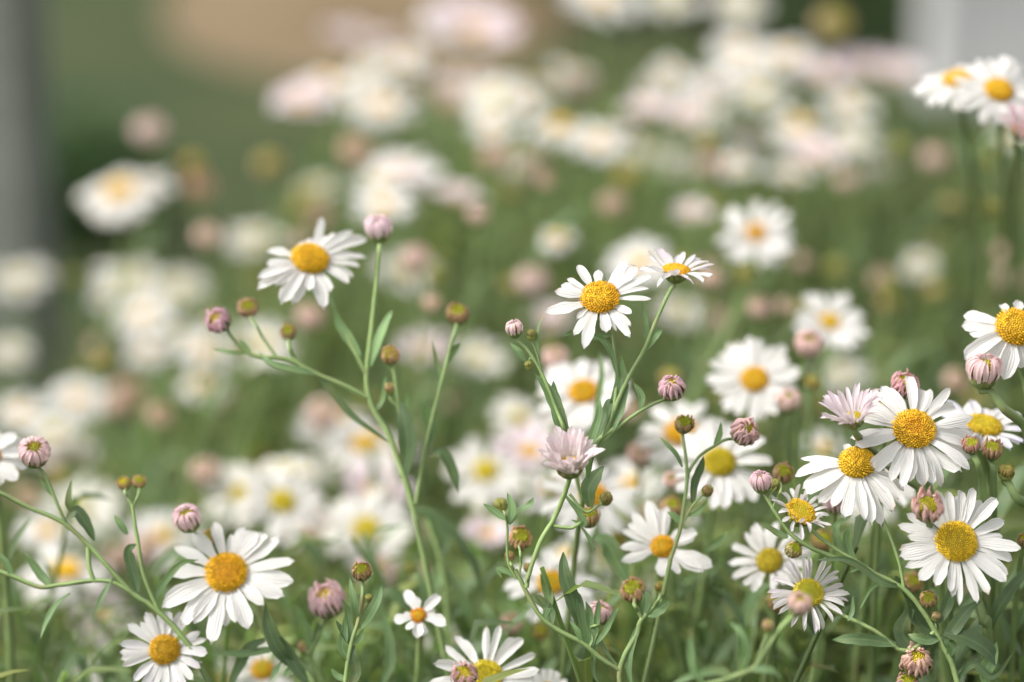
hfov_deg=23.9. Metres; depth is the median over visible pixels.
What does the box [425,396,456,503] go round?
daisy bud
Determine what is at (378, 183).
daisy
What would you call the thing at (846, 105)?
daisy
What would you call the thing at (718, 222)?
daisy bud
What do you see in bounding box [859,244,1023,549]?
daisy bud
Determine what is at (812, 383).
daisy bud
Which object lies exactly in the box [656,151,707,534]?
daisy
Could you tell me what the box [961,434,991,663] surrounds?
daisy bud
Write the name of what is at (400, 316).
daisy bud
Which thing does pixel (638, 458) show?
daisy bud
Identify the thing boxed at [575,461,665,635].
daisy
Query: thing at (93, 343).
daisy bud
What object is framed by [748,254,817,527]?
daisy bud
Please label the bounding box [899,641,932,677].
daisy bud
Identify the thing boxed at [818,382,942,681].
daisy
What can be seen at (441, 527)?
daisy spray
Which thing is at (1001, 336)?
daisy
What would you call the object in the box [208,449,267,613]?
daisy bud
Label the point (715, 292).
daisy bud
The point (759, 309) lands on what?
daisy bud
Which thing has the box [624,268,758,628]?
daisy bud
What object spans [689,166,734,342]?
daisy
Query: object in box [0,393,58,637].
daisy
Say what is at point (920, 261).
daisy
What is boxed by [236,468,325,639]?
daisy
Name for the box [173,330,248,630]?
daisy
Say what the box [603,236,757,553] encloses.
daisy
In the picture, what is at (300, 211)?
daisy bud
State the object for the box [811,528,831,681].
daisy bud
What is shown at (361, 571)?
daisy spray
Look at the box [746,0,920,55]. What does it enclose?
shrub
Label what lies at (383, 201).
daisy
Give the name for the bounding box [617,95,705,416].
daisy
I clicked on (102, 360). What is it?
daisy bud
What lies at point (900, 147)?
daisy bud
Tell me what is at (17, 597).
leafy shoot
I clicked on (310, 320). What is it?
daisy bud
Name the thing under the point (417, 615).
daisy
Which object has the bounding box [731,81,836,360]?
daisy
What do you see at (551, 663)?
leafy shoot
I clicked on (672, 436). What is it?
daisy
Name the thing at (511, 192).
daisy bud
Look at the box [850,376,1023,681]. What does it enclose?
daisy
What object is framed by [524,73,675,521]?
daisy
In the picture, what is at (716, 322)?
daisy bud
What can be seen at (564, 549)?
daisy
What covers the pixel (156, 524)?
daisy
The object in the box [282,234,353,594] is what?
daisy bud
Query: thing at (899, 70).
daisy
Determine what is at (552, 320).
daisy
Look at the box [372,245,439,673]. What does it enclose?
daisy bud
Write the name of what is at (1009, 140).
daisy
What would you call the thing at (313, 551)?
leafy shoot
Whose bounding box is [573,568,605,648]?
daisy
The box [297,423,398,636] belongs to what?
daisy
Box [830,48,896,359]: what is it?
daisy
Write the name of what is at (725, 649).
leafy shoot
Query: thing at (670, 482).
daisy bud
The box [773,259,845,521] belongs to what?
daisy bud
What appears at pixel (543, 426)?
daisy
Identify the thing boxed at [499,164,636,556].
daisy bud
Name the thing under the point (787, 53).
daisy
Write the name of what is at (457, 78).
daisy
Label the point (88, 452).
daisy
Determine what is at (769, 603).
daisy bud
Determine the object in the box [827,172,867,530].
daisy bud
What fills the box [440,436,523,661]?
daisy
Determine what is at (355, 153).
daisy bud
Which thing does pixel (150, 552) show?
daisy bud
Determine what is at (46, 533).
daisy
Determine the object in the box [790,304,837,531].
daisy bud
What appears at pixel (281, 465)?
daisy
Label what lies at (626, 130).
daisy
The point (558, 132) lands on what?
daisy
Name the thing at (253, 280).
daisy bud
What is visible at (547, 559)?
daisy
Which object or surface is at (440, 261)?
daisy bud
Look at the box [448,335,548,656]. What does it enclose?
daisy
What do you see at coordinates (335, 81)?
daisy
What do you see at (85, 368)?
daisy bud
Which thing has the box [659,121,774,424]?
daisy
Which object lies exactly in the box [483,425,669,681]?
daisy spray
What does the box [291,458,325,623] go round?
daisy
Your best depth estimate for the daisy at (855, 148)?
1.32 m
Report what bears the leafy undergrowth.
on the flower bed soil
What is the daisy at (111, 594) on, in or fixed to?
on the flower bed soil
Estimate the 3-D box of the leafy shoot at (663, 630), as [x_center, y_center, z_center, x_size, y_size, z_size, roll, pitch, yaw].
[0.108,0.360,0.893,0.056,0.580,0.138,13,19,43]
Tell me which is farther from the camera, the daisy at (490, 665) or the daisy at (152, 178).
the daisy at (152, 178)
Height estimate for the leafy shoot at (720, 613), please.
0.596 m
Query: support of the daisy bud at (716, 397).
on the flower bed soil
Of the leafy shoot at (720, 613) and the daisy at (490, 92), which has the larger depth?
the daisy at (490, 92)
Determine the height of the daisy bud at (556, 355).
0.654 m
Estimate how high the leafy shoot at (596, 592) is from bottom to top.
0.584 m
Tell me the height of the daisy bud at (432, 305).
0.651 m
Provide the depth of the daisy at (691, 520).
0.94 m
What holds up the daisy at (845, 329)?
on the flower bed soil
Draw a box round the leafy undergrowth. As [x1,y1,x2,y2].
[0,43,1023,681]
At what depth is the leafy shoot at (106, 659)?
0.83 m
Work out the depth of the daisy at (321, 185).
1.39 m
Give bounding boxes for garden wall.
[917,0,1023,103]
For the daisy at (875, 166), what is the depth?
1.50 m
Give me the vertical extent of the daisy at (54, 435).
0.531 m
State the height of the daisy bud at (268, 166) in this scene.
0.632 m
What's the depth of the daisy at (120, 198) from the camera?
1.21 m
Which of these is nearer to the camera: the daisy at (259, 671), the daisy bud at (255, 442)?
the daisy at (259, 671)
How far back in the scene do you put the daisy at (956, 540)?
0.68 m
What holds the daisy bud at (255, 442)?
on the flower bed soil
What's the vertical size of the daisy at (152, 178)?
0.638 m
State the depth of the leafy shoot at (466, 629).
0.79 m
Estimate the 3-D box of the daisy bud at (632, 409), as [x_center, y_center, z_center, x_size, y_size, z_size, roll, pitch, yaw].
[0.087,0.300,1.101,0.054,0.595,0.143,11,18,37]
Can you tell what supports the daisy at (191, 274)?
on the flower bed soil
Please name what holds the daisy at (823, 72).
on the flower bed soil
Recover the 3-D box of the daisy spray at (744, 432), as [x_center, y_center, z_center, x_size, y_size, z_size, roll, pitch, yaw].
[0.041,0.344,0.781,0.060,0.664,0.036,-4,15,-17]
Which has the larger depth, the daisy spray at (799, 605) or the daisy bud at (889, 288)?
the daisy bud at (889, 288)
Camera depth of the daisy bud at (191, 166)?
1.29 m
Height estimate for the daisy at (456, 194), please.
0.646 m
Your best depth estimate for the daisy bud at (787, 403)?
0.78 m
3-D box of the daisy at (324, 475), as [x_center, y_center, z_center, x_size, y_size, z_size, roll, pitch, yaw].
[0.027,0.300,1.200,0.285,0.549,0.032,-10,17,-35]
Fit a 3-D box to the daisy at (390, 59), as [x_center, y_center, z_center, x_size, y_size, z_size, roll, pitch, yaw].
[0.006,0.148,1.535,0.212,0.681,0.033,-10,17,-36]
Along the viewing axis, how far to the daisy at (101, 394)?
1.25 m
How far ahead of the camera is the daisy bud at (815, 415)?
1.29 m
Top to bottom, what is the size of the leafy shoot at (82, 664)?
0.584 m
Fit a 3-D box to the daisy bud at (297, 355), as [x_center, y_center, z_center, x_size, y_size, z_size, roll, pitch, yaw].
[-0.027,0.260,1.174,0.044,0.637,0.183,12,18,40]
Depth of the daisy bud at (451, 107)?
1.39 m
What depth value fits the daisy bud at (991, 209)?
0.98 m
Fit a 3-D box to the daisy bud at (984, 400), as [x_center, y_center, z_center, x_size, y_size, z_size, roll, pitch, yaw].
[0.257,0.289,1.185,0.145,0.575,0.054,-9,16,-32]
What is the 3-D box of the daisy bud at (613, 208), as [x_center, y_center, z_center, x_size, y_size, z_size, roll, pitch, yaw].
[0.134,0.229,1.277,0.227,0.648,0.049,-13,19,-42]
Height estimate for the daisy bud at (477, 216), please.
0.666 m
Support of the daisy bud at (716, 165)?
on the flower bed soil
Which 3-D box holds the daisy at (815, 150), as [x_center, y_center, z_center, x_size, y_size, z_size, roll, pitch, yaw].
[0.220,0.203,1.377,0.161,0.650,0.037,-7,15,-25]
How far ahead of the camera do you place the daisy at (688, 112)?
1.30 m
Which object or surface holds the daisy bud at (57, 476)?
on the flower bed soil
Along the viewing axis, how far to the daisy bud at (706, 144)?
1.09 m
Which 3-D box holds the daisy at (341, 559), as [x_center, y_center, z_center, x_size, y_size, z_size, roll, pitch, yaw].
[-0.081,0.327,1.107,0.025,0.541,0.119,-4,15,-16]
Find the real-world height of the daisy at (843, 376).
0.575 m
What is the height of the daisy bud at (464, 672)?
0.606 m
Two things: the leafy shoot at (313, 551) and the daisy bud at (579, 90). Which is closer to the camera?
the leafy shoot at (313, 551)
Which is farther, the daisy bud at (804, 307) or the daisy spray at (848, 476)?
the daisy bud at (804, 307)
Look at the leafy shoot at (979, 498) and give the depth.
0.83 m
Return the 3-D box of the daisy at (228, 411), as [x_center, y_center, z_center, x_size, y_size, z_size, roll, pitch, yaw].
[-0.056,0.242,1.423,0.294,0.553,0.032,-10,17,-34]
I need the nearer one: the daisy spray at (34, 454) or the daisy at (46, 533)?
the daisy spray at (34, 454)
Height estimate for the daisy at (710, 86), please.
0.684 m
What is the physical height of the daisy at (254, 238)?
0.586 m
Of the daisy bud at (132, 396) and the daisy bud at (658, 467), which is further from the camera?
the daisy bud at (132, 396)
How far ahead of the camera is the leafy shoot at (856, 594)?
0.81 m
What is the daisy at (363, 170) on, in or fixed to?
on the flower bed soil
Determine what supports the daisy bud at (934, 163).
on the flower bed soil
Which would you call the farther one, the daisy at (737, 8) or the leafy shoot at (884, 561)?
the daisy at (737, 8)
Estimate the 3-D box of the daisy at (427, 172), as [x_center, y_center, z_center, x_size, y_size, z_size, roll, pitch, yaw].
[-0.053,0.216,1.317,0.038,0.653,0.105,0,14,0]
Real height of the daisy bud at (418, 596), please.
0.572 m
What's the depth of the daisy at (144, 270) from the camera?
1.35 m
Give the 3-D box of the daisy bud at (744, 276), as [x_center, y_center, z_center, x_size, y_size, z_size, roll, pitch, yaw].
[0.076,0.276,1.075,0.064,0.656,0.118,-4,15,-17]
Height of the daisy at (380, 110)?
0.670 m
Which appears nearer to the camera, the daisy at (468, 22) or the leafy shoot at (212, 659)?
the leafy shoot at (212, 659)
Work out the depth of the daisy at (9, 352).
1.39 m
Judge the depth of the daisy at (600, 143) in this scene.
1.25 m
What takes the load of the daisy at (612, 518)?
on the flower bed soil
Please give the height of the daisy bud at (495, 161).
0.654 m
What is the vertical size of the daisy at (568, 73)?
0.675 m
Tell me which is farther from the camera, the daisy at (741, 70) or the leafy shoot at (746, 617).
the daisy at (741, 70)
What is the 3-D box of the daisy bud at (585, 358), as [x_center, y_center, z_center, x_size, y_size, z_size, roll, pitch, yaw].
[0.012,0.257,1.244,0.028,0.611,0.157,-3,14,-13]
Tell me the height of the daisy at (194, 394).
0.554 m
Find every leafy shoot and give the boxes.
[10,578,81,676]
[21,606,89,681]
[75,600,139,681]
[76,631,133,681]
[188,615,222,681]
[247,571,329,674]
[286,525,413,681]
[328,522,408,681]
[367,521,485,674]
[381,620,431,681]
[396,563,506,676]
[482,596,560,679]
[518,539,585,681]
[542,608,584,667]
[569,561,606,681]
[642,608,712,681]
[653,572,736,681]
[677,583,778,681]
[683,523,793,681]
[687,604,742,681]
[724,564,804,665]
[777,643,822,681]
[786,570,890,681]
[806,606,863,681]
[812,510,893,676]
[849,532,970,648]
[875,580,1006,681]
[892,638,969,681]
[907,472,997,626]
[981,559,1023,681]
[998,615,1023,681]
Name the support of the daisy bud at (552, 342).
on the flower bed soil
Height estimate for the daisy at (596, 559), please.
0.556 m
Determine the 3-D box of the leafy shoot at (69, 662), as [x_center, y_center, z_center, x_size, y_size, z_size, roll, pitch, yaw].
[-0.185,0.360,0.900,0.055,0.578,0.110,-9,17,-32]
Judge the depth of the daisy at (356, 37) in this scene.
1.66 m
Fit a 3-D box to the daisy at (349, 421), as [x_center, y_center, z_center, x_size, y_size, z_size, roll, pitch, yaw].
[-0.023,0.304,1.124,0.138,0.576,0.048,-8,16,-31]
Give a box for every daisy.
[0,172,176,643]
[0,261,128,534]
[0,338,38,643]
[0,376,102,658]
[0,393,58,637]
[0,432,33,681]
[2,417,87,599]
[3,438,98,681]
[4,380,111,681]
[15,508,95,648]
[17,546,112,671]
[38,475,123,651]
[43,442,82,625]
[59,659,101,681]
[64,170,163,485]
[71,588,134,652]
[76,270,209,551]
[82,286,130,572]
[93,295,176,575]
[94,261,173,588]
[97,335,185,590]
[119,610,207,681]
[122,510,203,673]
[145,318,300,661]
[158,327,232,549]
[164,270,201,543]
[167,222,286,458]
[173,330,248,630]
[177,324,300,562]
[177,375,294,608]
[181,177,347,611]
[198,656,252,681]
[201,463,276,632]
[230,641,291,681]
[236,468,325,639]
[258,455,329,582]
[262,77,333,432]
[264,520,298,620]
[267,82,368,434]
[279,113,388,458]
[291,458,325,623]
[292,407,364,615]
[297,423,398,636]
[298,71,362,457]
[299,455,367,605]
[308,54,388,401]
[316,435,420,605]
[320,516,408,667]
[321,22,396,345]
[321,486,414,681]
[324,410,440,635]
[337,458,438,635]
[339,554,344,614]
[340,82,424,410]
[349,70,494,391]
[350,167,404,482]
[352,185,479,558]
[369,152,444,575]
[372,45,511,390]
[375,161,503,590]
[375,251,461,447]
[381,447,459,567]
[394,590,445,681]
[395,325,461,529]
[403,181,504,574]
[406,394,542,667]
[411,60,590,498]
[417,13,511,349]
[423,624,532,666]
[424,0,524,384]
[429,625,539,681]
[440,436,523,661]
[442,149,541,493]
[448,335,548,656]
[455,111,524,552]
[455,470,576,661]
[459,72,560,503]
[461,515,514,654]
[490,418,631,627]
[500,86,569,468]
[503,548,628,681]
[513,80,562,256]
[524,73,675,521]
[528,304,619,412]
[529,117,668,492]
[532,121,627,396]
[532,668,566,681]
[537,358,633,639]
[537,417,583,541]
[538,229,624,534]
[540,461,639,681]
[551,541,596,681]
[565,0,650,375]
[573,536,628,647]
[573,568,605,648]
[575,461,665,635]
[577,97,716,368]
[592,201,794,540]
[594,125,760,611]
[596,151,761,468]
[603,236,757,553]
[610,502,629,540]
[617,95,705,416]
[617,142,678,436]
[618,64,783,424]
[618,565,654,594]
[620,501,712,681]
[623,57,707,454]
[626,66,746,314]
[636,400,725,681]
[644,0,707,339]
[652,295,704,496]
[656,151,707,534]
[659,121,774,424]
[668,31,764,365]
[668,415,772,681]
[670,198,725,380]
[673,91,814,376]
[676,163,814,403]
[680,513,700,599]
[684,82,734,395]
[686,80,761,344]
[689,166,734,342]
[696,60,763,417]
[705,336,800,669]
[709,0,854,357]
[710,91,878,416]
[722,168,813,405]
[728,521,811,681]
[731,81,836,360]
[756,40,873,353]
[767,109,888,386]
[788,136,898,391]
[793,293,869,539]
[795,56,938,488]
[802,429,908,652]
[814,358,870,529]
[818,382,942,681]
[828,125,905,424]
[828,129,908,427]
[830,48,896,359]
[834,137,948,492]
[846,85,950,484]
[848,501,893,669]
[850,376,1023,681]
[851,460,914,681]
[857,159,969,488]
[877,57,967,483]
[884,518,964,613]
[894,251,940,379]
[897,488,1023,681]
[912,65,1005,599]
[942,399,1023,681]
[952,56,1023,540]
[962,300,1023,389]
[964,102,1023,626]
[988,125,1023,310]
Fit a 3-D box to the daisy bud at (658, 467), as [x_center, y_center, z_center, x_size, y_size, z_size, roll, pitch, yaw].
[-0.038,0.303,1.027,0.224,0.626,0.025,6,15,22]
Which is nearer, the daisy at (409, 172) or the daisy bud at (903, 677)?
the daisy bud at (903, 677)
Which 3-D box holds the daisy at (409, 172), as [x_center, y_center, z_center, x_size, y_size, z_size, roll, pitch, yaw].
[0.009,0.212,1.335,0.030,0.653,0.222,11,18,39]
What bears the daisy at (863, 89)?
on the flower bed soil
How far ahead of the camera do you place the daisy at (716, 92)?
1.38 m
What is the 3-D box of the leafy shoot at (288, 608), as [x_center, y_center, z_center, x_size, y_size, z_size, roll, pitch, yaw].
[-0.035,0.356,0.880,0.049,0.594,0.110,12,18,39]
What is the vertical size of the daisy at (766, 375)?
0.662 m
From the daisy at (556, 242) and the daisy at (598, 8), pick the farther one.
the daisy at (598, 8)
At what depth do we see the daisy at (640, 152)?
1.46 m
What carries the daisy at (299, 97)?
on the flower bed soil
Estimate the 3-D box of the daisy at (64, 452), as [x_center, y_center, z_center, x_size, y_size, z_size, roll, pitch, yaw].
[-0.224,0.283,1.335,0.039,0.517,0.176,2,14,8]
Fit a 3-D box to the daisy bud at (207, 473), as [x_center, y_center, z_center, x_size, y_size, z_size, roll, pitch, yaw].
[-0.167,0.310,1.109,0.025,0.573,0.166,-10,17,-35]
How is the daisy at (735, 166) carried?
on the flower bed soil
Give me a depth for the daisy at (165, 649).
0.71 m
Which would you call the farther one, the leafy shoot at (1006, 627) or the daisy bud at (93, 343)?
the daisy bud at (93, 343)
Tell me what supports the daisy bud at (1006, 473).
on the flower bed soil
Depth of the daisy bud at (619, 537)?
0.81 m
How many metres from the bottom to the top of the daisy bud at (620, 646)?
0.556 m
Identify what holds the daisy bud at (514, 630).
on the flower bed soil
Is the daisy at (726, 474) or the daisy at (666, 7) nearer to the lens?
the daisy at (726, 474)
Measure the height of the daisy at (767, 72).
0.664 m
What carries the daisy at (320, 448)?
on the flower bed soil
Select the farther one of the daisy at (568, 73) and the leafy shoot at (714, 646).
the daisy at (568, 73)
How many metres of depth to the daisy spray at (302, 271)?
0.73 m
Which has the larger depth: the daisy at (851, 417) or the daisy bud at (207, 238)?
the daisy bud at (207, 238)
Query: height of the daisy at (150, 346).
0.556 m
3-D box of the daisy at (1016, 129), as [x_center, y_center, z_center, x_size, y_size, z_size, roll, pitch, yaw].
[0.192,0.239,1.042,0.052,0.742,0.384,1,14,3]
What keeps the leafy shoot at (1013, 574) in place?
on the flower bed soil
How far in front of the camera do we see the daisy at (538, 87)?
1.57 m
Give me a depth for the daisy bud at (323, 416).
1.00 m
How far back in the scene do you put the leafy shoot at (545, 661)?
0.81 m
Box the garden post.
[0,0,64,645]
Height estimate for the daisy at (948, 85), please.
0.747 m
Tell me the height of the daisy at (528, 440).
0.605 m
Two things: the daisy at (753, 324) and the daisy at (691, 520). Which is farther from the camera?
the daisy at (753, 324)
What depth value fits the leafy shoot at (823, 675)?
0.76 m
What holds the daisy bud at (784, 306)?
on the flower bed soil
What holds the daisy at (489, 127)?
on the flower bed soil
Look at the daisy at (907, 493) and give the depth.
0.77 m
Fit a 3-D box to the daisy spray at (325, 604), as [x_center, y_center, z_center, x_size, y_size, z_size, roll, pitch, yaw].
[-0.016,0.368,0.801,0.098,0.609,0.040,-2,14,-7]
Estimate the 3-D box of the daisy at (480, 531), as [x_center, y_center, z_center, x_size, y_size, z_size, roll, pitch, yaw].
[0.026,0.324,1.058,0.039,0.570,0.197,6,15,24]
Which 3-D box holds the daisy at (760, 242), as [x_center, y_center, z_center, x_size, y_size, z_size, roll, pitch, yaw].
[0.026,0.261,1.085,0.045,0.680,0.224,-13,19,-41]
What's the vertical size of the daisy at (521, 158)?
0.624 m
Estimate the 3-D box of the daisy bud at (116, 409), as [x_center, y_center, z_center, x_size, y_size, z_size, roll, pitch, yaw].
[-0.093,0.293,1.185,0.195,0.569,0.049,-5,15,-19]
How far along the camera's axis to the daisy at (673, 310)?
1.10 m
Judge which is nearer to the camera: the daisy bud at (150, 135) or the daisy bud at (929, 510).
the daisy bud at (929, 510)
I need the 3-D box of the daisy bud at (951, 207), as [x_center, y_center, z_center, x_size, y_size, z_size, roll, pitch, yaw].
[0.080,0.228,1.285,0.296,0.646,0.038,9,17,33]
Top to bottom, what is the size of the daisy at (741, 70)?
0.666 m
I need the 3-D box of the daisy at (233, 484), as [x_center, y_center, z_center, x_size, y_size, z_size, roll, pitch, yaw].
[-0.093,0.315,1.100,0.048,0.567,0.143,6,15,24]
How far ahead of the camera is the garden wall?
5.74 m
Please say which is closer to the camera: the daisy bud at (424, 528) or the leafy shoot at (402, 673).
the leafy shoot at (402, 673)
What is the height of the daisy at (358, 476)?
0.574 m
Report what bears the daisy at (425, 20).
on the flower bed soil
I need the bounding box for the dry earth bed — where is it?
[162,0,590,81]
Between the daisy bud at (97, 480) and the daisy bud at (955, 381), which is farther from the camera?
the daisy bud at (97, 480)
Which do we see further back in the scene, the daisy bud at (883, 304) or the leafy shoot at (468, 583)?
the daisy bud at (883, 304)
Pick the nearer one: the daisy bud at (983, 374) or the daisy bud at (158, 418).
the daisy bud at (983, 374)
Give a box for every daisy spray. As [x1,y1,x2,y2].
[0,436,211,681]
[148,503,316,681]
[205,214,468,675]
[295,578,395,681]
[331,561,381,681]
[382,507,503,663]
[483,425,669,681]
[505,247,713,679]
[642,414,759,681]
[676,591,811,681]
[749,444,1014,681]
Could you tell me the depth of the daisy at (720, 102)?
1.37 m
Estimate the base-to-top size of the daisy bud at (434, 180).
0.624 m
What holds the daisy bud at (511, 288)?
on the flower bed soil
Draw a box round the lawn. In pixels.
[45,0,1023,565]
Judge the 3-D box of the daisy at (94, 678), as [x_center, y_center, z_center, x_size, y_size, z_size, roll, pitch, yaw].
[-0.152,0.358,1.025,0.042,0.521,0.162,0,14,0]
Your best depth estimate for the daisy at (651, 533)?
0.72 m
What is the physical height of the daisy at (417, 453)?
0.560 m
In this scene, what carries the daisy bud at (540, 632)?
on the flower bed soil
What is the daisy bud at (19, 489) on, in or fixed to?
on the flower bed soil
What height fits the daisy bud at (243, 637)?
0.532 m
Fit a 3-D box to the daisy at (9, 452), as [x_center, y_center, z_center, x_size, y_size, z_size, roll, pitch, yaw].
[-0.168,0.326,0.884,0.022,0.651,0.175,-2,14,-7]
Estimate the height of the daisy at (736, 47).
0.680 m
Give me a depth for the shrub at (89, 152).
4.08 m
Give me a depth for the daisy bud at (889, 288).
1.02 m
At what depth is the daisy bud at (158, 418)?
1.06 m
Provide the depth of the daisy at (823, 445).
0.93 m
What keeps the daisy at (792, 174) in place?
on the flower bed soil
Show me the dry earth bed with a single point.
(288, 37)
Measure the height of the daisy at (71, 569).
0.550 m
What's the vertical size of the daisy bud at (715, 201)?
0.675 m
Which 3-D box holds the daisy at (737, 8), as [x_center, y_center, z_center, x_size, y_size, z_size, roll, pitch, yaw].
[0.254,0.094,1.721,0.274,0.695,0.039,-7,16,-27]
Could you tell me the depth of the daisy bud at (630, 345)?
1.32 m
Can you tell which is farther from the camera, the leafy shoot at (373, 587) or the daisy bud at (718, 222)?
the daisy bud at (718, 222)
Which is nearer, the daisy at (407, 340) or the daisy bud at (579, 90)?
the daisy at (407, 340)
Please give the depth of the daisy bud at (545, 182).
1.08 m
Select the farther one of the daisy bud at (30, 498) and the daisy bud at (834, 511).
the daisy bud at (30, 498)
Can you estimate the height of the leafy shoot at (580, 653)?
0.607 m
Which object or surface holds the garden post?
on the flower bed soil
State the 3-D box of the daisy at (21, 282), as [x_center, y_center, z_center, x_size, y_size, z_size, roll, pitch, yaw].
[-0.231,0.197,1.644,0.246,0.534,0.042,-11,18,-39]
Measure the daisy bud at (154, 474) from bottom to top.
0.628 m
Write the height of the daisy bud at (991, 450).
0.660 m
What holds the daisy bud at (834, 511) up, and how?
on the flower bed soil
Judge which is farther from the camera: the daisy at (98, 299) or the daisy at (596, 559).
the daisy at (98, 299)
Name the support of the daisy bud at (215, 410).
on the flower bed soil
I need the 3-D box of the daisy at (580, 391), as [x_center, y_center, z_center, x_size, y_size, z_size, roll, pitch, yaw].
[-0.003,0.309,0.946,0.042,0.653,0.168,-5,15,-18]
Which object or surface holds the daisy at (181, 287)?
on the flower bed soil
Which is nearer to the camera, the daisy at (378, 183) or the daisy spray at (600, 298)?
the daisy spray at (600, 298)
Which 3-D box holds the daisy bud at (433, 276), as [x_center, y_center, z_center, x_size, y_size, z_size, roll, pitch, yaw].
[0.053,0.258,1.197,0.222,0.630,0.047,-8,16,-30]
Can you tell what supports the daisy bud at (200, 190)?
on the flower bed soil
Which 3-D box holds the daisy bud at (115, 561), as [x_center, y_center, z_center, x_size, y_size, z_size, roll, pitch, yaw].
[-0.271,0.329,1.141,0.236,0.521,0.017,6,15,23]
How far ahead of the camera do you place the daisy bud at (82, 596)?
1.05 m
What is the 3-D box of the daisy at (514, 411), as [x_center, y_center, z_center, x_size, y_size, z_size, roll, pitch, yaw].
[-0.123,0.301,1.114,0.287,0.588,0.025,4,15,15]
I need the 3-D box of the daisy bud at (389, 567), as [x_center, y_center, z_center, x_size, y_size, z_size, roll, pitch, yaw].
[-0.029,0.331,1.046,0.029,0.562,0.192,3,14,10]
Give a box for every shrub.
[50,98,185,253]
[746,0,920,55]
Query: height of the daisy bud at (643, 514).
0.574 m
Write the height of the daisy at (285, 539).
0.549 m
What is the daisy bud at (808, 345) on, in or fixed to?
on the flower bed soil
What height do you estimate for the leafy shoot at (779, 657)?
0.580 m
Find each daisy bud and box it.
[1,485,26,669]
[13,457,98,652]
[19,487,99,664]
[30,467,123,624]
[38,352,137,663]
[48,466,101,642]
[66,270,203,566]
[78,361,130,540]
[81,404,171,647]
[89,336,227,543]
[103,396,185,612]
[104,546,126,596]
[109,378,187,512]
[115,311,259,638]
[126,533,160,633]
[132,117,197,512]
[160,382,232,579]
[180,152,305,603]
[186,173,302,490]
[188,457,219,668]
[193,224,237,525]
[197,152,288,505]
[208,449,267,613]
[225,337,289,638]
[230,304,322,626]
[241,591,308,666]
[245,268,299,561]
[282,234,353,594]
[283,302,399,635]
[291,199,356,438]
[293,184,337,466]
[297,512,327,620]
[306,206,444,513]
[306,397,340,580]
[339,136,401,456]
[356,294,440,594]
[357,553,395,668]
[359,394,432,548]
[360,255,460,560]
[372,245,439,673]
[379,168,424,621]
[395,563,430,681]
[409,205,488,589]
[421,524,435,570]
[424,266,554,579]
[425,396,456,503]
[427,176,531,521]
[427,276,544,570]
[439,90,533,402]
[450,660,478,681]
[457,173,589,563]
[481,143,536,591]
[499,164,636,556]
[500,612,541,669]
[501,178,577,377]
[513,66,595,497]
[516,265,548,657]
[519,134,763,604]
[520,154,584,520]
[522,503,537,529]
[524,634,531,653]
[532,622,549,671]
[534,273,600,532]
[540,345,568,667]
[544,337,623,529]
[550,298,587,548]
[555,154,722,543]
[583,368,680,587]
[600,193,689,497]
[601,640,622,669]
[606,531,625,669]
[622,402,678,503]
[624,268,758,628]
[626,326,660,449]
[627,442,728,679]
[641,502,692,658]
[644,310,723,521]
[661,494,707,681]
[663,471,727,637]
[672,265,801,657]
[674,256,739,555]
[691,194,732,634]
[692,214,753,508]
[698,260,762,529]
[703,286,744,412]
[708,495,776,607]
[711,391,761,541]
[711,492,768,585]
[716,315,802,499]
[744,296,795,470]
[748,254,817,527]
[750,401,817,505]
[757,279,938,642]
[758,196,958,608]
[762,593,787,681]
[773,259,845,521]
[774,387,823,680]
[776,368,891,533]
[777,298,836,447]
[784,394,822,612]
[786,329,831,681]
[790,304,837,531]
[802,375,855,558]
[803,294,897,492]
[804,268,894,426]
[808,499,841,681]
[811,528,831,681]
[814,5,979,495]
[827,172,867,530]
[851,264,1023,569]
[853,281,957,590]
[859,136,953,402]
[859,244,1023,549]
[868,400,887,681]
[876,345,927,428]
[877,234,960,426]
[891,368,949,681]
[893,571,923,681]
[896,671,917,681]
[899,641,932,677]
[905,147,1005,520]
[906,368,967,522]
[911,486,951,681]
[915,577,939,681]
[940,147,1022,492]
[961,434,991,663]
[965,198,1012,626]
[965,353,1023,435]
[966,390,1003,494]
[981,437,1002,643]
[998,463,1023,507]
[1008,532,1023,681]
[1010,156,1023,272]
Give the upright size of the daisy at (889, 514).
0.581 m
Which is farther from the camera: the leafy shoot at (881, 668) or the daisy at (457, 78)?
the daisy at (457, 78)
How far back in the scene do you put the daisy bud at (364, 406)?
1.09 m
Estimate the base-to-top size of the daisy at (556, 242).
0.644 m
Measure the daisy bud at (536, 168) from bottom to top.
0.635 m
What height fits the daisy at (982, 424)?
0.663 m
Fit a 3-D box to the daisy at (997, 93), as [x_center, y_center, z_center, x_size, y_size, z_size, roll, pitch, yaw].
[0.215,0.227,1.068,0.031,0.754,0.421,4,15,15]
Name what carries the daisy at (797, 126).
on the flower bed soil
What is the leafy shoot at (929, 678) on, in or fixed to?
on the flower bed soil
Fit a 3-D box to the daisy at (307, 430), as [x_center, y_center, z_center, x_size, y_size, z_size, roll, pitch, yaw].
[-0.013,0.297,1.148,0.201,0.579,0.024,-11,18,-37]

